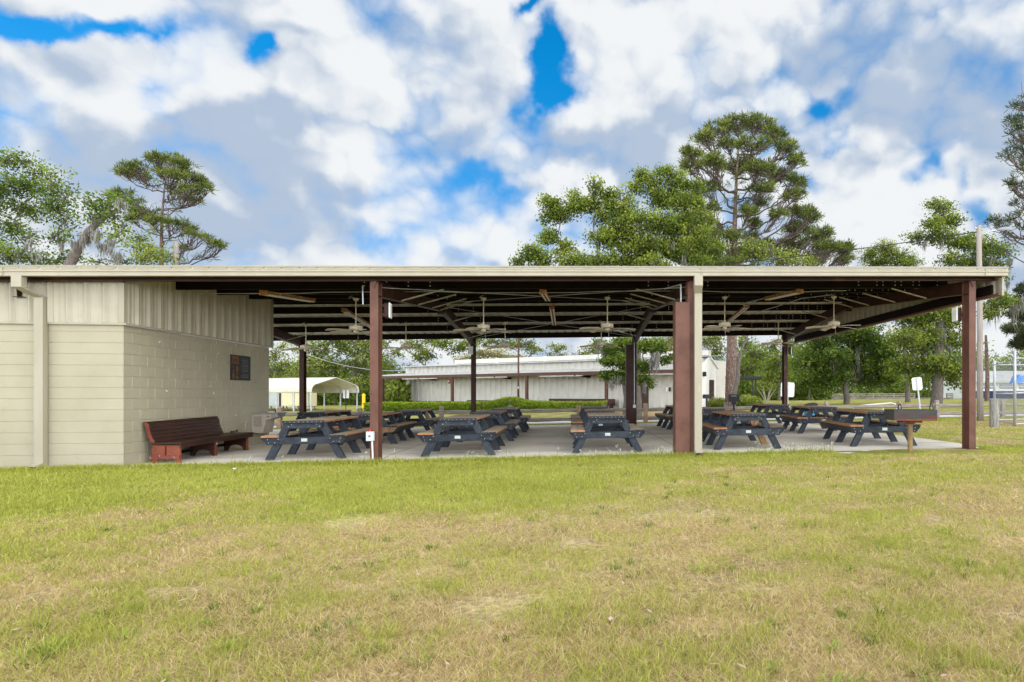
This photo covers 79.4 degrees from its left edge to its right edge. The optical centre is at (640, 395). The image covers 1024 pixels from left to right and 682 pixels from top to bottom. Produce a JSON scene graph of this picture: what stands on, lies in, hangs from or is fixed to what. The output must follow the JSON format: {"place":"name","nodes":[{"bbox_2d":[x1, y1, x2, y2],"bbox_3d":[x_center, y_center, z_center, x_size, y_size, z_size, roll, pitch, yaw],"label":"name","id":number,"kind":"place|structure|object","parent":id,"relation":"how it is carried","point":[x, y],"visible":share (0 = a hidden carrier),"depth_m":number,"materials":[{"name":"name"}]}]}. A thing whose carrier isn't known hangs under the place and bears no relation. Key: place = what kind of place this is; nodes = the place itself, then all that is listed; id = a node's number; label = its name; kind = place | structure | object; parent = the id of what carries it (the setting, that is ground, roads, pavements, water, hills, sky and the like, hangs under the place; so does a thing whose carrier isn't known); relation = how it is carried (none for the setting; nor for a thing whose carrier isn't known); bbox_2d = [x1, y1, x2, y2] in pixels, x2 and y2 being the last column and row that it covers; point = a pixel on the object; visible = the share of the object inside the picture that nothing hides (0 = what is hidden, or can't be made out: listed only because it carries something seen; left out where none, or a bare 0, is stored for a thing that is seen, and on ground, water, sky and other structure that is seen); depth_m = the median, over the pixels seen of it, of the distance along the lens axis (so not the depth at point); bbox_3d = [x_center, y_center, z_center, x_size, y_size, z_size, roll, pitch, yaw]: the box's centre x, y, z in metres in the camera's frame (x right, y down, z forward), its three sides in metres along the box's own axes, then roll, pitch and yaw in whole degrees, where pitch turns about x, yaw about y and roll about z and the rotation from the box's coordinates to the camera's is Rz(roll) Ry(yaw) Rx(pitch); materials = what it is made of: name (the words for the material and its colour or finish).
{"place":"outdoors","nodes":[
{"label":"outdoors","id":0,"kind":"place"},
{"bbox_2d":[0,398,1023,681],"bbox_3d":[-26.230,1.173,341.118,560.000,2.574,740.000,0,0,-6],"label":"ground","id":1,"kind":"structure","parent":0,"point":[568,542],"depth_m":4.51,"materials":[{"name":"green plant"}]},
{"bbox_2d":[0,146,91,264],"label":"oak tree","id":2,"kind":"object","parent":1,"relation":"on","point":[26,209],"visible":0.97,"depth_m":29.84,"materials":[{"name":"green plant"}]},
{"bbox_2d":[62,186,148,264],"bbox_3d":[-24.584,-3.819,26.915,4.279,11.125,2.130,0,0,0],"label":"mossy tree","id":3,"kind":"object","parent":1,"relation":"on","point":[101,216],"visible":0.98,"depth_m":26.78,"materials":[{"name":"green plant"}]},
{"bbox_2d":[78,229,188,264],"bbox_3d":[-28.049,-3.765,33.089,6.006,10.906,2.593,0,0,12],"label":"young oak","id":4,"kind":"object","parent":1,"relation":"on","point":[147,253],"visible":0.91,"depth_m":32.92,"materials":[{"name":"green plant"}]},
{"bbox_2d":[103,148,231,331],"bbox_3d":[-30.046,-7.272,37.916,8.039,17.886,4.831,0,0,30],"label":"pine tree","id":5,"kind":"object","parent":1,"relation":"on","point":[178,170],"visible":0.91,"depth_m":37.31,"materials":[{"name":"green plant"}]},
{"bbox_2d":[167,241,178,333],"bbox_3d":[-26.591,-3.667,34.000,0.871,10.047,0.304,0,0,0],"label":"utility pole","id":6,"kind":"object","parent":1,"relation":"on","point":[175,247],"visible":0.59,"depth_m":33.92,"materials":[{"name":"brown wood"}]},
{"bbox_2d":[269,341,298,377],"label":"airy tree","id":7,"kind":"object","parent":1,"relation":"on","point":[275,372],"visible":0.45,"depth_m":88.11,"materials":[{"name":"green plant"}]},
{"bbox_2d":[269,393,316,406],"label":"storage shed","id":8,"kind":"structure","parent":1,"relation":"on","point":[284,399],"depth_m":72.12,"materials":[{"name":"beige paint"}]},
{"bbox_2d":[269,377,358,410],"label":"carport","id":9,"kind":"object","parent":1,"relation":"on","point":[324,385],"visible":0.63,"depth_m":60.40,"materials":[{"name":"metal"}]},
{"bbox_2d":[283,340,396,400],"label":"broad tree","id":10,"kind":"object","parent":1,"relation":"on","point":[316,363],"visible":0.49,"depth_m":82.05,"materials":[{"name":"green plant"}]},
{"bbox_2d":[384,378,411,401],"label":"feathery shrub","id":11,"kind":"object","parent":1,"relation":"on","point":[396,387],"visible":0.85,"depth_m":49.51,"materials":[{"name":"green plant"}]},
{"bbox_2d":[382,339,417,396],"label":"open tree","id":12,"kind":"object","parent":1,"relation":"on","point":[398,353],"visible":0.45,"depth_m":75.76,"materials":[{"name":"green plant"}]},
{"bbox_2d":[363,400,483,410],"bbox_3d":[-14.517,0.738,40.276,8.501,0.805,1.169,0,0,10],"label":"clipped hedge","id":13,"kind":"object","parent":1,"relation":"on","point":[402,405],"visible":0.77,"depth_m":39.80,"materials":[{"name":"green plant"}]},
{"bbox_2d":[400,339,478,365],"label":"open tree","id":14,"kind":"object","parent":1,"relation":"on","point":[441,344],"visible":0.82,"depth_m":73.59,"materials":[{"name":"green plant"}]},
{"bbox_2d":[449,344,525,363],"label":"pale tree","id":15,"kind":"object","parent":1,"relation":"on","point":[484,353],"visible":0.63,"depth_m":67.41,"materials":[{"name":"green plant"}]},
{"bbox_2d":[463,338,546,356],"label":"open tree","id":16,"kind":"object","parent":1,"relation":"on","point":[530,344],"visible":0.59,"depth_m":77.94,"materials":[{"name":"green plant"}]},
{"bbox_2d":[0,457,1023,681],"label":"lawn weeds","id":17,"kind":"object","parent":1,"relation":"on","point":[614,567],"visible":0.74,"depth_m":3.40,"materials":[{"name":"green plant"}]},
{"bbox_2d":[12,463,1012,681],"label":"fallen leaves","id":18,"kind":"object","parent":1,"relation":"on","point":[611,618],"visible":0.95,"depth_m":3.31,"materials":[{"name":"brown plant"}]},
{"bbox_2d":[517,338,518,396],"bbox_3d":[-8.150,-2.788,39.983,0.165,7.500,0.186,0,0,0],"label":"slim pole","id":19,"kind":"object","parent":1,"relation":"on","point":[518,372],"visible":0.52,"depth_m":39.94,"materials":[{"name":"metal"}]},
{"bbox_2d":[216,442,833,462],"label":"weeds","id":20,"kind":"object","parent":1,"relation":"on","point":[747,450],"visible":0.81,"depth_m":11.85,"materials":[{"name":"green plant"}]},
{"bbox_2d":[482,396,606,409],"bbox_3d":[-6.225,0.554,38.583,8.307,1.042,1.170,0,0,14],"label":"clipped hedge","id":21,"kind":"object","parent":1,"relation":"on","point":[522,403],"visible":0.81,"depth_m":38.27,"materials":[{"name":"green plant"}]},
{"bbox_2d":[382,350,725,407],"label":"metal hall","id":22,"kind":"structure","parent":1,"relation":"on","point":[544,378],"depth_m":44.57,"materials":[{"name":"grey metal"}]},
{"bbox_2d":[640,385,648,407],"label":"door","id":23,"kind":"structure","parent":22,"relation":"in","point":[645,399],"depth_m":40.04,"materials":[{"name":"metal"}]},
{"bbox_2d":[543,341,568,356],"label":"young tree","id":24,"kind":"object","parent":1,"relation":"on","point":[556,348],"visible":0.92,"depth_m":61.80,"materials":[{"name":"green plant"}]},
{"bbox_2d":[146,421,979,464],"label":"concrete slab","id":25,"kind":"structure","parent":1,"relation":"on","point":[544,440],"depth_m":13.90,"materials":[{"name":"grey concrete"}]},
{"bbox_2d":[0,282,273,467],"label":"block building","id":26,"kind":"structure","parent":25,"relation":"on","point":[115,382],"depth_m":10.94,"materials":[{"name":"beige paint"}]},
{"bbox_2d":[230,354,250,380],"bbox_3d":[-9.827,-0.673,14.758,0.032,0.610,0.880,0,0,-6],"label":"wall plaque","id":27,"kind":"object","parent":26,"relation":"attached to","point":[240,367],"depth_m":14.74,"materials":[{"name":"black"}]},
{"bbox_2d":[252,409,286,432],"bbox_3d":[-9.618,0.652,15.557,0.617,0.621,0.520,0,0,-6],"label":"drinking fountain","id":28,"kind":"object","parent":26,"relation":"attached to","point":[263,421],"visible":1,"depth_m":15.31,"materials":[{"name":"beige metal"}]},
{"bbox_2d":[143,416,253,463],"bbox_3d":[-9.234,0.886,12.692,0.680,0.825,2.620,0,0,-6],"label":"pew bench","id":29,"kind":"object","parent":25,"relation":"on","point":[208,439],"visible":0.98,"depth_m":12.33,"materials":[{"name":"brown wood"}]},
{"bbox_2d":[261,416,369,459],"bbox_3d":[-6.757,0.866,12.825,1.571,0.757,2.308,-1,0,-9],"label":"picnic table","id":30,"kind":"object","parent":25,"relation":"on","point":[323,433],"visible":0.98,"depth_m":11.88,"materials":[{"name":"black plastic"}]},
{"bbox_2d":[283,410,351,431],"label":"picnic table","id":31,"kind":"object","parent":25,"relation":"on","point":[312,414],"visible":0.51,"depth_m":17.63,"materials":[{"name":"black wood"}]},
{"bbox_2d":[333,411,416,444],"bbox_3d":[-7.043,0.853,16.104,1.571,0.757,2.308,-1,0,-9],"label":"picnic table","id":32,"kind":"object","parent":25,"relation":"on","point":[393,426],"visible":0.66,"depth_m":15.74,"materials":[{"name":"black wood"}]},
{"bbox_2d":[383,409,443,435],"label":"picnic table","id":33,"kind":"object","parent":25,"relation":"on","point":[427,421],"visible":0.66,"depth_m":18.29,"materials":[{"name":"black wood"}]},
{"bbox_2d":[417,414,507,455],"bbox_3d":[-3.815,0.833,13.145,1.571,0.757,2.308,-1,0,-7],"label":"picnic table","id":34,"kind":"object","parent":25,"relation":"on","point":[446,431],"visible":1,"depth_m":12.14,"materials":[{"name":"black wood"}]},
{"bbox_2d":[457,410,520,441],"bbox_3d":[-4.187,0.820,16.655,1.571,0.757,2.308,-1,0,-8],"label":"picnic table","id":35,"kind":"object","parent":25,"relation":"on","point":[502,417],"visible":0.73,"depth_m":15.70,"materials":[{"name":"black wood"}]},
{"bbox_2d":[0,265,1008,467],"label":"picnic pavilion","id":36,"kind":"structure","parent":25,"relation":"on","point":[681,306],"depth_m":13.28,"materials":[{"name":"brown metal"}]},
{"bbox_2d":[259,290,315,302],"bbox_3d":[-8.121,-2.278,13.902,0.160,0.105,2.424,0,5,-6],"label":"tube lamp","id":37,"kind":"object","parent":36,"relation":"attached to","point":[284,296],"visible":1,"depth_m":13.64,"materials":[{"name":"brown"}]},
{"bbox_2d":[280,322,330,351],"bbox_3d":[-10.667,-1.784,19.147,1.438,1.046,1.397,0,0,-29],"label":"ceiling fan","id":38,"kind":"object","parent":36,"relation":"hanging from","point":[305,347],"visible":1,"depth_m":19.04,"materials":[{"name":"beige metal"}]},
{"bbox_2d":[341,308,369,328],"bbox_3d":[-8.713,-2.357,18.567,0.160,0.105,2.424,0,-5,-6],"label":"tube lamp","id":39,"kind":"object","parent":36,"relation":"attached to","point":[352,315],"visible":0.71,"depth_m":18.18,"materials":[{"name":"brown"}]},
{"bbox_2d":[326,295,388,335],"bbox_3d":[-7.006,-1.907,14.826,1.438,1.046,1.397,0,0,-6],"label":"ceiling fan","id":40,"kind":"object","parent":36,"relation":"hanging from","point":[355,328],"visible":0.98,"depth_m":14.73,"materials":[{"name":"beige metal"}]},
{"bbox_2d":[366,430,374,457],"bbox_3d":[-5.074,0.961,11.259,0.140,0.635,0.083,0,0,-6],"label":"switch box","id":41,"kind":"object","parent":36,"relation":"attached to","point":[370,435],"visible":0.96,"depth_m":11.24,"materials":[{"name":"grey paint"}]},
{"bbox_2d":[382,302,391,318],"bbox_3d":[-4.937,-1.638,11.601,0.218,0.300,0.200,0,0,-11],"label":"flood light","id":42,"kind":"object","parent":36,"relation":"attached to","point":[387,310],"visible":1,"depth_m":11.53,"materials":[{"name":"white metal"}]},
{"bbox_2d":[382,321,427,353],"bbox_3d":[-7.629,-1.852,19.482,1.397,1.046,1.439,0,0,42],"label":"ceiling fan","id":43,"kind":"object","parent":36,"relation":"hanging from","point":[405,346],"visible":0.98,"depth_m":19.33,"materials":[{"name":"beige metal"}]},
{"bbox_2d":[453,294,508,337],"bbox_3d":[-3.970,-1.975,15.167,1.438,1.046,1.397,0,0,-25],"label":"ceiling fan","id":44,"kind":"object","parent":36,"relation":"hanging from","point":[483,327],"visible":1,"depth_m":15.07,"materials":[{"name":"beige metal"}]},
{"bbox_2d":[485,321,525,349],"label":"ceiling fan","id":45,"kind":"object","parent":36,"relation":"hanging from","point":[504,345],"visible":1,"depth_m":19.75,"materials":[{"name":"beige metal"}]},
{"bbox_2d":[539,289,550,300],"bbox_3d":[-2.307,-2.407,14.552,0.160,0.105,2.424,0,5,-6],"label":"tube lamp","id":46,"kind":"object","parent":36,"relation":"attached to","point":[543,293],"visible":1,"depth_m":13.82,"materials":[{"name":"brown"}]},
{"bbox_2d":[549,305,556,325],"bbox_3d":[-2.778,-2.506,19.030,0.160,0.105,2.424,0,-5,-6],"label":"tube lamp","id":47,"kind":"object","parent":36,"relation":"attached to","point":[552,313],"visible":1,"depth_m":18.79,"materials":[{"name":"white"}]},
{"bbox_2d":[579,319,621,348],"bbox_3d":[-1.323,-1.991,20.192,1.439,1.046,1.397,0,0,-14],"label":"ceiling fan","id":48,"kind":"object","parent":36,"relation":"hanging from","point":[601,343],"visible":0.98,"depth_m":20.09,"materials":[{"name":"beige metal"}]},
{"bbox_2d":[580,294,634,332],"bbox_3d":[-0.883,-2.043,15.509,1.439,1.046,1.397,0,0,-44],"label":"ceiling fan","id":49,"kind":"object","parent":36,"relation":"hanging from","point":[607,325],"visible":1,"depth_m":15.39,"materials":[{"name":"beige metal"}]},
{"bbox_2d":[702,294,750,331],"bbox_3d":[2.176,-2.111,15.843,1.397,1.046,1.439,0,0,27],"label":"ceiling fan","id":50,"kind":"object","parent":36,"relation":"hanging from","point":[724,325],"visible":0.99,"depth_m":15.78,"materials":[{"name":"beige metal"}]},
{"bbox_2d":[726,304,749,321],"bbox_3d":[3.135,-2.637,19.691,0.160,0.105,2.424,0,-5,-6],"label":"tube lamp","id":51,"kind":"object","parent":36,"relation":"attached to","point":[737,313],"visible":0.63,"depth_m":19.33,"materials":[{"name":"white"}]},
{"bbox_2d":[759,318,796,345],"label":"ceiling fan","id":52,"kind":"object","parent":36,"relation":"hanging from","point":[778,341],"visible":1,"depth_m":20.74,"materials":[{"name":"beige metal"}]},
{"bbox_2d":[764,289,803,299],"bbox_3d":[3.586,-2.537,15.211,0.160,0.105,2.424,0,5,-6],"label":"tube lamp","id":53,"kind":"object","parent":36,"relation":"attached to","point":[787,294],"visible":0.98,"depth_m":14.89,"materials":[{"name":"brown"}]},
{"bbox_2d":[805,293,858,333],"bbox_3d":[5.195,-2.178,16.192,1.439,1.046,1.397,0,0,-10],"label":"ceiling fan","id":54,"kind":"object","parent":36,"relation":"hanging from","point":[833,324],"visible":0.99,"depth_m":16.14,"materials":[{"name":"beige metal"}]},
{"bbox_2d":[952,307,961,321],"bbox_3d":[6.842,-1.738,12.919,0.218,0.300,0.200,0,0,-4],"label":"flood light","id":55,"kind":"object","parent":36,"relation":"attached to","point":[956,313],"visible":1,"depth_m":12.84,"materials":[{"name":"white metal"}]},
{"bbox_2d":[491,407,530,431],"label":"picnic table","id":56,"kind":"object","parent":25,"relation":"on","point":[518,414],"visible":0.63,"depth_m":19.23,"materials":[{"name":"black wood"}]},
{"bbox_2d":[571,406,605,418],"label":"picnic table","id":57,"kind":"object","parent":25,"relation":"on","point":[579,415],"visible":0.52,"depth_m":19.74,"materials":[{"name":"black wood"}]},
{"bbox_2d":[571,408,628,438],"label":"picnic table","id":58,"kind":"object","parent":25,"relation":"on","point":[574,421],"visible":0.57,"depth_m":16.08,"materials":[{"name":"black wood"}]},
{"bbox_2d":[570,412,644,452],"bbox_3d":[-0.807,0.799,13.512,1.571,0.757,2.308,-1,0,-6],"label":"picnic table","id":59,"kind":"object","parent":25,"relation":"on","point":[622,428],"visible":1,"depth_m":12.45,"materials":[{"name":"black plastic"}]},
{"bbox_2d":[655,405,708,429],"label":"picnic table","id":60,"kind":"object","parent":25,"relation":"on","point":[666,417],"visible":0.28,"depth_m":20.84,"materials":[{"name":"black wood"}]},
{"bbox_2d":[702,407,737,423],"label":"picnic table","id":61,"kind":"object","parent":25,"relation":"on","point":[706,410],"visible":0.27,"depth_m":16.81,"materials":[{"name":"black plastic"}]},
{"bbox_2d":[702,410,783,449],"bbox_3d":[2.219,0.765,13.900,1.571,0.757,2.308,-1,0,-4],"label":"picnic table","id":62,"kind":"object","parent":25,"relation":"on","point":[753,427],"visible":0.98,"depth_m":12.88,"materials":[{"name":"black plastic"}]},
{"bbox_2d":[747,404,798,426],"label":"picnic table","id":63,"kind":"object","parent":25,"relation":"on","point":[774,413],"visible":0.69,"depth_m":21.20,"materials":[{"name":"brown wood"}]},
{"bbox_2d":[779,405,848,433],"bbox_3d":[5.248,0.712,18.307,1.571,0.757,2.308,-1,0,0],"label":"picnic table","id":64,"kind":"object","parent":25,"relation":"on","point":[804,420],"visible":0.91,"depth_m":17.80,"materials":[{"name":"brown wood"}]},
{"bbox_2d":[820,409,920,445],"bbox_3d":[5.350,0.730,14.243,1.571,0.757,2.308,-1,0,1],"label":"picnic table","id":65,"kind":"object","parent":25,"relation":"on","point":[867,424],"visible":0.88,"depth_m":13.71,"materials":[{"name":"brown wood"}]},
{"bbox_2d":[549,399,614,407],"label":"canopy bench","id":66,"kind":"object","parent":1,"relation":"on","point":[611,403],"visible":0.26,"depth_m":41.67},
{"bbox_2d":[570,339,601,354],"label":"young tree","id":67,"kind":"object","parent":1,"relation":"on","point":[590,351],"visible":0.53,"depth_m":63.88,"materials":[{"name":"green plant"}]},
{"bbox_2d":[508,162,731,416],"bbox_3d":[-1.093,-5.335,30.966,11.658,13.546,3.561,0,0,0],"label":"live oak","id":68,"kind":"object","parent":1,"relation":"on","point":[626,238],"visible":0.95,"depth_m":30.69,"materials":[{"name":"green plant"}]},
{"bbox_2d":[589,337,672,415],"bbox_3d":[-0.240,-0.766,29.095,4.512,4.454,2.009,0,0,0],"label":"oak branch tree","id":69,"kind":"object","parent":1,"relation":"on","point":[655,347],"visible":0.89,"depth_m":28.79,"materials":[{"name":"green plant"}]},
{"bbox_2d":[269,340,1023,404],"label":"woodland","id":70,"kind":"object","parent":1,"relation":"on","point":[744,389],"visible":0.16,"depth_m":87.30,"materials":[{"name":"green plant"}]},
{"bbox_2d":[274,400,1023,428],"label":"split rail fence","id":71,"kind":"object","parent":1,"relation":"on","point":[645,409],"visible":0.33,"depth_m":24.77,"materials":[{"name":"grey wood"}]},
{"bbox_2d":[663,336,672,351],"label":"pale tree","id":72,"kind":"object","parent":1,"relation":"on","point":[670,342],"visible":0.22,"depth_m":65.89,"materials":[{"name":"green plant"}]},
{"bbox_2d":[702,356,718,406],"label":"entry block","id":73,"kind":"structure","parent":1,"relation":"on","point":[709,366],"depth_m":40.46,"materials":[{"name":"white paint"}]},
{"bbox_2d":[709,380,713,398],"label":"door","id":74,"kind":"structure","parent":73,"relation":"in","point":[711,382],"depth_m":40.84,"materials":[{"name":"brown wood"}]},
{"bbox_2d":[728,394,739,409],"bbox_3d":[3.838,0.535,24.765,0.460,1.149,0.431,0,0,8],"label":"box grill","id":75,"kind":"object","parent":1,"relation":"on","point":[733,399],"visible":0.88,"depth_m":24.63,"materials":[{"name":"black paint"}]},
{"bbox_2d":[702,336,771,375],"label":"oak tree","id":76,"kind":"object","parent":1,"relation":"on","point":[706,341],"visible":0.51,"depth_m":63.76,"materials":[{"name":"green plant"}]},
{"bbox_2d":[725,376,762,395],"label":"walkway canopy","id":77,"kind":"object","parent":1,"relation":"on","point":[752,378],"visible":0.48,"depth_m":43.56,"materials":[{"name":"grey metal"}]},
{"bbox_2d":[749,375,780,403],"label":"tree","id":78,"kind":"object","parent":1,"relation":"on","point":[762,389],"visible":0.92,"depth_m":54.91,"materials":[{"name":"green plant"}]},
{"bbox_2d":[671,109,859,406],"bbox_3d":[6.429,-9.209,41.104,14.362,20.751,11.152,0,0,-30],"label":"pine tree","id":79,"kind":"object","parent":1,"relation":"on","point":[756,170],"visible":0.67,"depth_m":39.66,"materials":[{"name":"green plant"}]},
{"bbox_2d":[708,235,823,410],"bbox_3d":[7.271,-4.288,36.371,8.049,11.102,3.552,0,0,0],"label":"young oak","id":80,"kind":"object","parent":1,"relation":"on","point":[756,250],"visible":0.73,"depth_m":36.39,"materials":[{"name":"green plant"}]},
{"bbox_2d":[749,335,802,400],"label":"oak tree","id":81,"kind":"object","parent":1,"relation":"on","point":[776,376],"visible":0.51,"depth_m":77.58,"materials":[{"name":"green plant"}]},
{"bbox_2d":[780,382,794,396],"bbox_3d":[6.001,0.328,24.606,0.580,1.720,0.047,2,0,-6],"label":"road sign","id":82,"kind":"object","parent":1,"relation":"on","point":[791,385],"visible":0.55,"depth_m":24.64,"materials":[{"name":"metal"}]},
{"bbox_2d":[788,323,907,403],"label":"shade tree","id":83,"kind":"object","parent":1,"relation":"on","point":[814,360],"visible":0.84,"depth_m":53.33,"materials":[{"name":"green plant"}]},
{"bbox_2d":[831,393,914,398],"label":"rail fence","id":84,"kind":"object","parent":1,"relation":"on","point":[873,395],"visible":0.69,"depth_m":83.90,"materials":[{"name":"grey wood"}]},
{"bbox_2d":[854,236,928,401],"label":"oak tree","id":85,"kind":"object","parent":1,"relation":"on","point":[886,252],"visible":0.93,"depth_m":59.20,"materials":[{"name":"green plant"}]},
{"bbox_2d":[884,404,936,452],"bbox_3d":[5.359,0.673,11.947,0.832,1.021,0.536,0,0,3],"label":"charcoal grill","id":86,"kind":"object","parent":1,"relation":"on","point":[910,417],"visible":0.96,"depth_m":11.70,"materials":[{"name":"metal"}]},
{"bbox_2d":[912,377,922,408],"bbox_3d":[11.311,0.201,24.409,0.400,1.870,0.046,-6,0,4],"label":"road sign","id":87,"kind":"object","parent":1,"relation":"on","point":[917,383],"visible":0.88,"depth_m":24.42,"materials":[{"name":"metal"}]},
{"bbox_2d":[876,196,1023,403],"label":"oak tree","id":88,"kind":"object","parent":1,"relation":"on","point":[938,364],"visible":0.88,"depth_m":43.56,"materials":[{"name":"green plant"}]},
{"bbox_2d":[943,371,1023,398],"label":"school building","id":89,"kind":"structure","parent":1,"relation":"on","point":[957,393],"depth_m":74.83,"materials":[{"name":"white paint"}]},
{"bbox_2d":[983,335,989,400],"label":"dead pine","id":90,"kind":"object","parent":1,"relation":"on","point":[987,387],"visible":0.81,"depth_m":61.87,"materials":[{"name":"wood"}]},
{"bbox_2d":[974,225,1013,420],"bbox_3d":[13.775,-2.751,23.415,1.502,7.738,0.250,0,0,0],"label":"street lamp","id":91,"kind":"object","parent":1,"relation":"on","point":[980,401],"visible":0.92,"depth_m":23.33,"materials":[{"name":"grey wood"}]},
{"bbox_2d":[710,232,975,264],"bbox_3d":[5.425,-7.604,32.701,0.036,2.493,24.176,0,0,-40],"label":"overhead wire","id":92,"kind":"object","parent":91,"relation":"attached to","point":[853,249],"visible":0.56,"depth_m":27.42,"materials":[{"name":"black paint"}]},
{"bbox_2d":[989,399,998,426],"bbox_3d":[11.655,0.638,19.808,0.280,1.025,0.273,0,0,0],"label":"wood bollard","id":93,"kind":"object","parent":1,"relation":"on","point":[993,412],"visible":0.79,"depth_m":19.70,"materials":[{"name":"grey wood"}]},
{"bbox_2d":[982,84,1023,248],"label":"pine tree","id":94,"kind":"object","parent":1,"relation":"on","point":[1015,121],"visible":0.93,"depth_m":29.96,"materials":[{"name":"green plant"}]},
{"bbox_2d":[993,350,1023,425],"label":"chain link fence","id":95,"kind":"object","parent":1,"relation":"on","point":[1013,393],"visible":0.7,"depth_m":21.04,"materials":[{"name":"metal"}]},
{"bbox_2d":[998,280,1023,351],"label":"cedar tree","id":96,"kind":"object","parent":1,"relation":"on","point":[1017,342],"visible":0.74,"depth_m":57.34,"materials":[{"name":"green plant"}]},
{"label":"mulch bed","id":97,"kind":"structure","parent":1,"relation":"on","visible":0},
{"bbox_2d":[708,396,725,406],"bbox_3d":[5.137,0.478,40.488,2.050,0.884,2.019,0,0,0],"label":"shrub","id":98,"kind":"object","parent":97,"relation":"on","point":[713,402],"visible":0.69,"depth_m":39.98,"materials":[{"name":"green plant"}]},
{"bbox_2d":[736,394,763,405],"bbox_3d":[7.077,0.434,39.972,2.218,1.090,2.338,0,0,0],"label":"shrub","id":99,"kind":"object","parent":97,"relation":"on","point":[747,400],"visible":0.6,"depth_m":39.33,"materials":[{"name":"green plant"}]},
{"bbox_2d":[0,0,1023,389],"label":"sky","id":100,"kind":"structure","parent":0,"point":[326,132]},
{"bbox_2d":[273,414,1023,427],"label":"driveway","id":101,"kind":"structure","parent":0,"point":[766,418],"depth_m":26.59,"materials":[{"name":"concrete"}]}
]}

